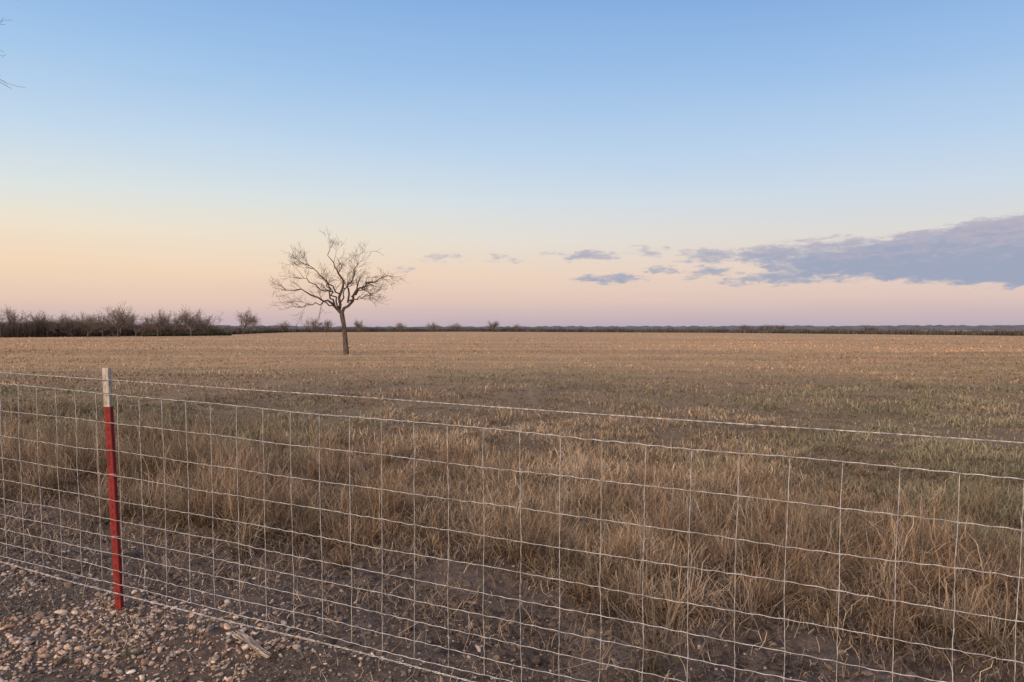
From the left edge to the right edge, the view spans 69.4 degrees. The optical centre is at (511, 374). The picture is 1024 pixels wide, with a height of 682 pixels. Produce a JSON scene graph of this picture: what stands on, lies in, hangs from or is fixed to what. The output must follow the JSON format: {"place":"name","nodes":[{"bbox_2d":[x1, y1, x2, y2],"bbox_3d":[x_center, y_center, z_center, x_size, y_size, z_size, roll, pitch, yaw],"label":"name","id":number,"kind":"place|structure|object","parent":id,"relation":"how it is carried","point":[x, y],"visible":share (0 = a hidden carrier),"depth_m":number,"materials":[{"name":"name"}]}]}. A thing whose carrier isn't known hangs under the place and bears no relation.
{"place":"outdoors","nodes":[
{"label":"outdoors","id":0,"kind":"place"},
{"bbox_2d":[0,556,589,681],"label":"gravel","id":1,"kind":"structure","parent":0,"point":[43,651],"depth_m":4.18,"materials":[{"name":"grey gravel"}]},
{"bbox_2d":[231,630,271,657],"bbox_3d":[-1.435,1.491,4.093,0.470,0.026,0.060,5,15,44],"label":"weathered wood piece","id":2,"kind":"object","parent":1,"relation":"on","point":[250,641],"visible":0.98,"depth_m":4.10,"materials":[{"name":"beige wood"}]},
{"bbox_2d":[0,330,1023,681],"bbox_3d":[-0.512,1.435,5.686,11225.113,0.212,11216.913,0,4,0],"label":"ground","id":3,"kind":"structure","parent":0,"point":[558,342],"depth_m":7.12,"materials":[{"name":"soil"}]},
{"bbox_2d":[0,305,32,326],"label":"distant tree","id":4,"kind":"object","parent":3,"relation":"on","point":[14,318],"visible":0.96,"depth_m":151.25,"materials":[{"name":"brown plant"}]},
{"bbox_2d":[15,313,39,325],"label":"distant tree","id":5,"kind":"object","parent":3,"relation":"on","point":[25,321],"visible":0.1,"depth_m":158.20,"materials":[{"name":"brown plant"}]},
{"bbox_2d":[25,311,71,336],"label":"distant tree","id":6,"kind":"object","parent":3,"relation":"on","point":[44,319],"visible":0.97,"depth_m":156.77,"materials":[{"name":"brown plant"}]},
{"bbox_2d":[54,312,82,329],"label":"distant tree","id":7,"kind":"object","parent":3,"relation":"on","point":[62,318],"visible":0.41,"depth_m":164.93,"materials":[{"name":"brown plant"}]},
{"bbox_2d":[70,310,106,336],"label":"distant tree","id":8,"kind":"object","parent":3,"relation":"on","point":[78,323],"visible":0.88,"depth_m":158.01,"materials":[{"name":"brown plant"}]},
{"bbox_2d":[80,312,116,336],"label":"distant tree","id":9,"kind":"object","parent":3,"relation":"on","point":[102,330],"visible":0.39,"depth_m":167.16,"materials":[{"name":"brown plant"}]},
{"bbox_2d":[0,320,222,337],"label":"brush thicket","id":10,"kind":"object","parent":3,"relation":"on","point":[12,330],"visible":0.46,"depth_m":162.88,"materials":[{"name":"twigs"},{"name":"bark"}]},
{"bbox_2d":[85,302,139,336],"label":"distant tree","id":11,"kind":"object","parent":3,"relation":"on","point":[118,324],"visible":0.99,"depth_m":158.91,"materials":[{"name":"brown plant"}]},
{"bbox_2d":[120,312,155,335],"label":"distant tree","id":12,"kind":"object","parent":3,"relation":"on","point":[135,317],"visible":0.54,"depth_m":175.31,"materials":[{"name":"brown plant"}]},
{"bbox_2d":[53,572,255,664],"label":"green weeds","id":13,"kind":"object","parent":3,"relation":"on","point":[124,653],"visible":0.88,"depth_m":3.98,"materials":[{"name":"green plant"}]},
{"bbox_2d":[135,308,175,335],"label":"distant tree","id":14,"kind":"object","parent":3,"relation":"on","point":[162,321],"visible":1,"depth_m":171.26,"materials":[{"name":"brown plant"}]},
{"bbox_2d":[157,311,195,335],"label":"distant tree","id":15,"kind":"object","parent":3,"relation":"on","point":[178,325],"visible":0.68,"depth_m":177.95,"materials":[{"name":"brown plant"}]},
{"bbox_2d":[140,331,231,335],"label":"green hedge","id":16,"kind":"object","parent":3,"relation":"on","point":[213,333],"visible":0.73,"depth_m":184.47,"materials":[{"name":"green plant"}]},
{"bbox_2d":[174,306,209,335],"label":"distant tree","id":17,"kind":"object","parent":3,"relation":"on","point":[195,320],"visible":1,"depth_m":175.24,"materials":[{"name":"brown plant"}]},
{"bbox_2d":[186,312,226,331],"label":"distant tree","id":18,"kind":"object","parent":3,"relation":"on","point":[206,325],"visible":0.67,"depth_m":189.17,"materials":[{"name":"brown plant"}]},
{"bbox_2d":[236,308,261,334],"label":"distant tree","id":19,"kind":"object","parent":3,"relation":"on","point":[248,320],"visible":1,"depth_m":224.75,"materials":[{"name":"brown plant"}]},
{"bbox_2d":[273,320,291,332],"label":"distant tree","id":20,"kind":"object","parent":3,"relation":"on","point":[282,326],"visible":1,"depth_m":328.98,"materials":[{"name":"brown plant"}]},
{"bbox_2d":[302,318,322,332],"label":"distant tree","id":21,"kind":"object","parent":3,"relation":"on","point":[312,324],"visible":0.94,"depth_m":339.71,"materials":[{"name":"brown plant"}]},
{"bbox_2d":[322,319,333,332],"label":"distant tree","id":22,"kind":"object","parent":3,"relation":"on","point":[326,325],"visible":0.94,"depth_m":344.01,"materials":[{"name":"brown plant"}]},
{"bbox_2d":[270,226,403,354],"bbox_3d":[-11.766,-5.588,49.755,8.961,8.876,7.949,1,4,22],"label":"bare tree","id":23,"kind":"object","parent":3,"relation":"on","point":[344,332],"visible":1,"depth_m":49.78,"materials":[{"name":"brown plant"}]},
{"bbox_2d":[354,320,365,332],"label":"distant tree","id":24,"kind":"object","parent":3,"relation":"on","point":[357,324],"visible":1,"depth_m":330.23,"materials":[{"name":"brown plant"}]},
{"bbox_2d":[393,322,405,329],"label":"distant tree","id":25,"kind":"object","parent":3,"relation":"on","point":[399,326],"visible":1,"depth_m":418.41,"materials":[{"name":"brown plant"}]},
{"bbox_2d":[425,322,438,330],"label":"distant tree","id":26,"kind":"object","parent":3,"relation":"on","point":[434,327],"visible":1,"depth_m":409.81,"materials":[{"name":"brown plant"}]},
{"bbox_2d":[449,323,463,330],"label":"distant tree","id":27,"kind":"object","parent":3,"relation":"on","point":[455,328],"visible":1,"depth_m":428.10,"materials":[{"name":"brown plant"}]},
{"bbox_2d":[486,320,500,331],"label":"distant tree","id":28,"kind":"object","parent":3,"relation":"on","point":[494,325],"visible":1,"depth_m":397.01,"materials":[{"name":"brown plant"}]},
{"bbox_2d":[0,383,1023,681],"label":"tall grass","id":29,"kind":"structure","parent":3,"relation":"on","point":[228,485],"depth_m":6.33,"materials":[{"name":"brown plant"}]},
{"bbox_2d":[0,463,1023,681],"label":"dead grass litter","id":30,"kind":"object","parent":3,"relation":"on","point":[300,562],"visible":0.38,"depth_m":4.98,"materials":[{"name":"brown plant"}]},
{"bbox_2d":[0,368,1023,681],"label":"wire fence","id":31,"kind":"object","parent":3,"relation":"on","point":[112,490],"visible":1,"depth_m":3.76,"materials":[{"name":"grey metal"}]},
{"bbox_2d":[0,494,1023,681],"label":"loose stones","id":32,"kind":"object","parent":3,"relation":"on","point":[245,620],"visible":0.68,"depth_m":4.79,"materials":[{"name":"grey stone"}]},
{"bbox_2d":[0,484,1023,681],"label":"soil clods","id":33,"kind":"object","parent":3,"relation":"on","point":[536,660],"visible":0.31,"depth_m":4.82,"materials":[{"name":"soil"}]},
{"bbox_2d":[219,325,1023,335],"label":"brush","id":34,"kind":"object","parent":3,"relation":"on","point":[994,332],"visible":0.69,"depth_m":325.59,"materials":[{"name":"twigs"},{"name":"leaves"}]},
{"bbox_2d":[739,324,756,329],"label":"distant tree","id":35,"kind":"object","parent":3,"relation":"on","point":[745,327],"visible":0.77,"depth_m":329.39,"materials":[{"name":"brown plant"}]},
{"bbox_2d":[758,323,777,330],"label":"distant tree","id":36,"kind":"object","parent":3,"relation":"on","point":[767,327],"visible":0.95,"depth_m":318.58,"materials":[{"name":"brown plant"}]},
{"bbox_2d":[860,326,880,329],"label":"distant tree","id":37,"kind":"object","parent":3,"relation":"on","point":[871,327],"visible":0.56,"depth_m":267.63,"materials":[{"name":"brown plant"}]},
{"bbox_2d":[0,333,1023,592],"bbox_3d":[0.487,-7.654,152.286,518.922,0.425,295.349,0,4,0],"label":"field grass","id":38,"kind":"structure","parent":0,"point":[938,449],"depth_m":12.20,"materials":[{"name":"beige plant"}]},
{"bbox_2d":[0,0,1023,326],"label":"sky","id":39,"kind":"structure","parent":0,"point":[531,163],"materials":[{"name":"blue"}]},
{"bbox_2d":[215,325,1023,329],"bbox_3d":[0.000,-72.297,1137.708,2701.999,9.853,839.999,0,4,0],"label":"wooded hills","id":40,"kind":"structure","parent":0,"point":[950,327],"depth_m":1387.84,"materials":[{"name":"plant"}]}
]}

